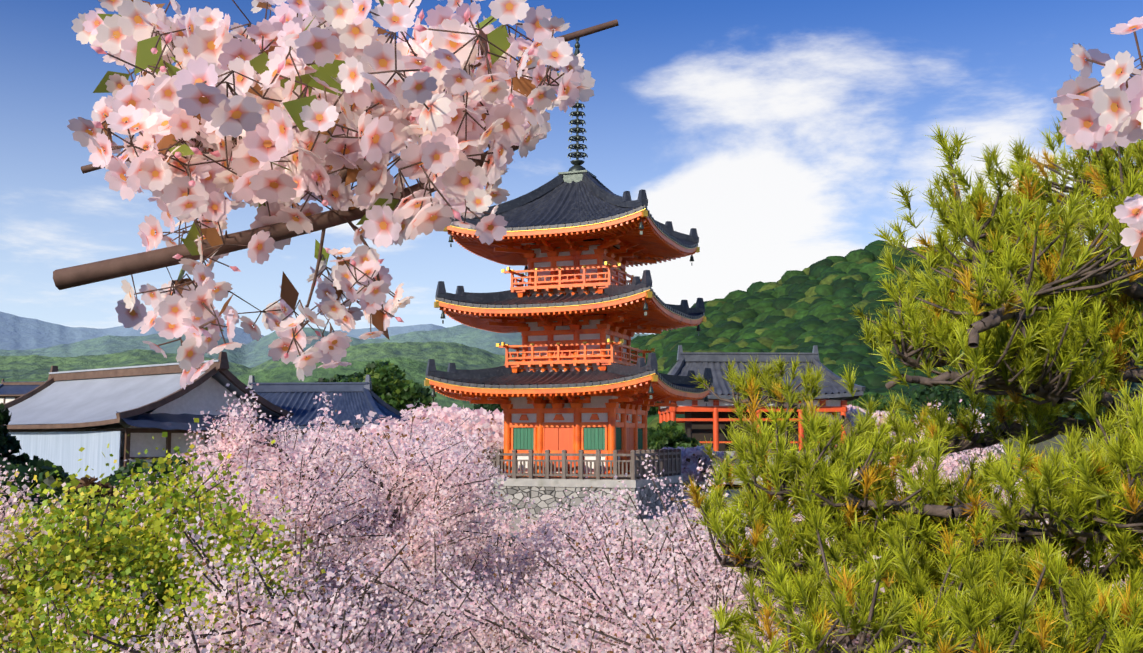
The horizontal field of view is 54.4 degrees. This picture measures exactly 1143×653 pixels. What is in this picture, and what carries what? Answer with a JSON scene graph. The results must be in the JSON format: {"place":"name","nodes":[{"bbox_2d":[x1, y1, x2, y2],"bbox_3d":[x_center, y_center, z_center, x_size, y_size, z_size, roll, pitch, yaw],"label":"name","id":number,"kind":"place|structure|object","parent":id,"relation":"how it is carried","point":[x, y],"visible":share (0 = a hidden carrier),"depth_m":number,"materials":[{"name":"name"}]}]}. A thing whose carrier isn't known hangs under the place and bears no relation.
{"place":"outdoors","nodes":[
{"label":"outdoors","id":0,"kind":"place"},
{"bbox_2d":[0,312,444,349],"bbox_3d":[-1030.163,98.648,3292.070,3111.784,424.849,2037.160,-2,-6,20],"label":"mountain","id":1,"kind":"structure","parent":0,"point":[19,333],"depth_m":3675.74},
{"bbox_2d":[0,357,500,412],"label":"hill","id":2,"kind":"structure","parent":0,"point":[415,370],"depth_m":633.20,"materials":[{"name":"green plant"}]},
{"bbox_2d":[0,341,521,379],"bbox_3d":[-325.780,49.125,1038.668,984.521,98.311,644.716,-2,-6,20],"label":"mountain","id":3,"kind":"structure","parent":0,"point":[460,356],"depth_m":1159.06,"materials":[{"name":"green plant"}]},
{"bbox_2d":[0,324,649,367],"bbox_3d":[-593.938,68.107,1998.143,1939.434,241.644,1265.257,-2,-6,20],"label":"mountain","id":4,"kind":"structure","parent":0,"point":[254,353],"depth_m":2226.09,"materials":[{"name":"green plant"}]},
{"bbox_2d":[0,0,1142,335],"label":"sky","id":5,"kind":"structure","parent":0,"point":[779,132],"materials":[{"name":"blue"}]},
{"bbox_2d":[103,433,1118,651],"bbox_3d":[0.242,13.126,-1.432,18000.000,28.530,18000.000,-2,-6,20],"label":"ground","id":6,"kind":"structure","parent":0,"point":[1043,444],"depth_m":68.01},
{"bbox_2d":[0,379,45,403],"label":"hall","id":7,"kind":"structure","parent":6,"relation":"on","point":[10,391],"depth_m":178.41,"materials":[{"name":"blue tile"}]},
{"bbox_2d":[0,450,159,652],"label":"cherry tree","id":8,"kind":"object","parent":6,"relation":"on","point":[16,522],"depth_m":8.70,"materials":[{"name":"pink plant"}]},
{"bbox_2d":[0,463,169,652],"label":"maple tree","id":9,"kind":"object","parent":6,"relation":"on","point":[30,559],"depth_m":8.29,"materials":[{"name":"green plant"}]},
{"bbox_2d":[0,519,305,652],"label":"maple tree","id":10,"kind":"object","parent":6,"relation":"on","point":[94,600],"depth_m":7.74,"materials":[{"name":"green plant"}]},
{"bbox_2d":[4,351,310,481],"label":"hall","id":11,"kind":"structure","parent":6,"relation":"on","point":[61,418],"depth_m":58.43,"materials":[{"name":"grey tile"}]},
{"bbox_2d":[0,418,331,652],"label":"maple tree","id":12,"kind":"object","parent":6,"relation":"on","point":[82,511],"depth_m":9.54,"materials":[{"name":"green plant"}]},
{"bbox_2d":[65,460,345,652],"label":"maple tree","id":13,"kind":"object","parent":6,"relation":"on","point":[174,542],"depth_m":9.91,"materials":[{"name":"green plant"}]},
{"bbox_2d":[176,383,274,532],"bbox_3d":[-4.697,5.226,14.116,1.855,9.306,2.092,3,-6,-23],"label":"cherry tree","id":14,"kind":"object","parent":6,"relation":"on","point":[235,447],"depth_m":14.66,"materials":[{"name":"pink plant"}]},
{"bbox_2d":[114,431,405,647],"bbox_3d":[-3.784,5.453,13.156,3.731,8.349,3.519,-2,-6,20],"label":"cherry tree","id":15,"kind":"object","parent":6,"relation":"on","point":[326,522],"depth_m":12.69,"materials":[{"name":"pink plant"}]},
{"bbox_2d":[2,569,517,652],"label":"cherry tree","id":16,"kind":"object","parent":6,"relation":"on","point":[314,628],"depth_m":7.80,"materials":[{"name":"pink plant"}]},
{"bbox_2d":[126,392,514,651],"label":"cherry tree","id":17,"kind":"object","parent":6,"relation":"on","point":[271,456],"depth_m":15.72,"materials":[{"name":"pink plant"}]},
{"bbox_2d":[247,375,409,444],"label":"blue hall","id":18,"kind":"structure","parent":6,"relation":"on","point":[363,399],"depth_m":63.15,"materials":[{"name":"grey tile"}]},
{"bbox_2d":[201,409,509,517],"bbox_3d":[-5.117,4.423,26.917,6.993,4.968,7.581,0,-6,2],"label":"cherry tree","id":19,"kind":"object","parent":6,"relation":"on","point":[368,448],"depth_m":27.06,"materials":[{"name":"pink plant"}]},
{"bbox_2d":[39,490,768,652],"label":"cherry tree","id":20,"kind":"object","parent":6,"relation":"on","point":[271,637],"depth_m":7.65,"materials":[{"name":"pink plant"}]},
{"bbox_2d":[341,462,630,615],"bbox_3d":[-1.614,5.782,19.036,5.637,6.930,6.124,-2,-6,20],"label":"cherry tree","id":21,"kind":"object","parent":6,"relation":"on","point":[531,529],"depth_m":20.00,"materials":[{"name":"pink plant"}]},
{"bbox_2d":[0,359,1022,534],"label":"evergreen trees","id":22,"kind":"object","parent":6,"relation":"on","point":[395,392],"depth_m":59.30,"materials":[{"name":"green plant"}]},
{"bbox_2d":[167,402,899,500],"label":"cherry trees","id":23,"kind":"object","parent":6,"relation":"on","point":[691,457],"depth_m":48.94,"materials":[{"name":"pink plant"}]},
{"bbox_2d":[332,453,802,652],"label":"cherry trees","id":24,"kind":"object","parent":6,"relation":"on","point":[439,609],"depth_m":12.03,"materials":[{"name":"pink plant"}]},
{"bbox_2d":[424,38,713,522],"bbox_3d":[0.243,-1.935,40.338,8.133,18.120,8.186,-2,-6,20],"label":"pagoda","id":25,"kind":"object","parent":6,"relation":"on","point":[575,393],"visible":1,"depth_m":38.11,"materials":[{"name":"paint"}]},
{"bbox_2d":[53,0,1142,389],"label":"cherry tree","id":26,"kind":"object","parent":6,"relation":"on","point":[207,46],"depth_m":1.17,"materials":[{"name":"pink plant"}]},
{"bbox_2d":[440,484,926,652],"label":"cherry tree","id":27,"kind":"object","parent":6,"relation":"on","point":[601,594],"depth_m":9.86,"materials":[{"name":"pink plant"}]},
{"bbox_2d":[658,345,864,483],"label":"pavilion","id":28,"kind":"structure","parent":6,"relation":"on","point":[701,420],"depth_m":63.12,"materials":[{"name":"grey tile"}]},
{"bbox_2d":[638,459,1125,645],"bbox_3d":[4.252,5.905,15.626,7.121,8.033,5.921,-2,-6,20],"label":"cherry tree","id":29,"kind":"object","parent":6,"relation":"on","point":[801,517],"depth_m":16.69,"materials":[{"name":"pink plant"}]},
{"bbox_2d":[677,74,1142,652],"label":"pine tree","id":30,"kind":"object","parent":6,"relation":"on","point":[909,600],"depth_m":7.84,"materials":[{"name":"green plant"}]},
{"bbox_2d":[830,399,1142,589],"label":"cherry tree","id":31,"kind":"object","parent":6,"relation":"on","point":[949,460],"depth_m":20.93,"materials":[{"name":"pink plant"}]},
{"bbox_2d":[333,484,1055,550],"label":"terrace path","id":32,"kind":"structure","parent":0,"point":[518,521],"depth_m":35.43,"materials":[{"name":"beige stone"}]},
{"bbox_2d":[513,523,1001,652],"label":"cherry tree","id":33,"kind":"object","parent":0,"point":[665,642],"depth_m":8.38,"materials":[{"name":"pink plant"}]},
{"bbox_2d":[1130,301,1142,394],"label":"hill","id":34,"kind":"structure","parent":0,"point":[1134,386],"depth_m":206.33,"materials":[{"name":"green plant"}]},
{"bbox_2d":[631,240,1133,434],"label":"hill forest trees","id":35,"kind":"object","parent":34,"relation":"on","point":[805,310],"visible":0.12,"depth_m":247.40,"materials":[{"name":"green plant"}]}
]}

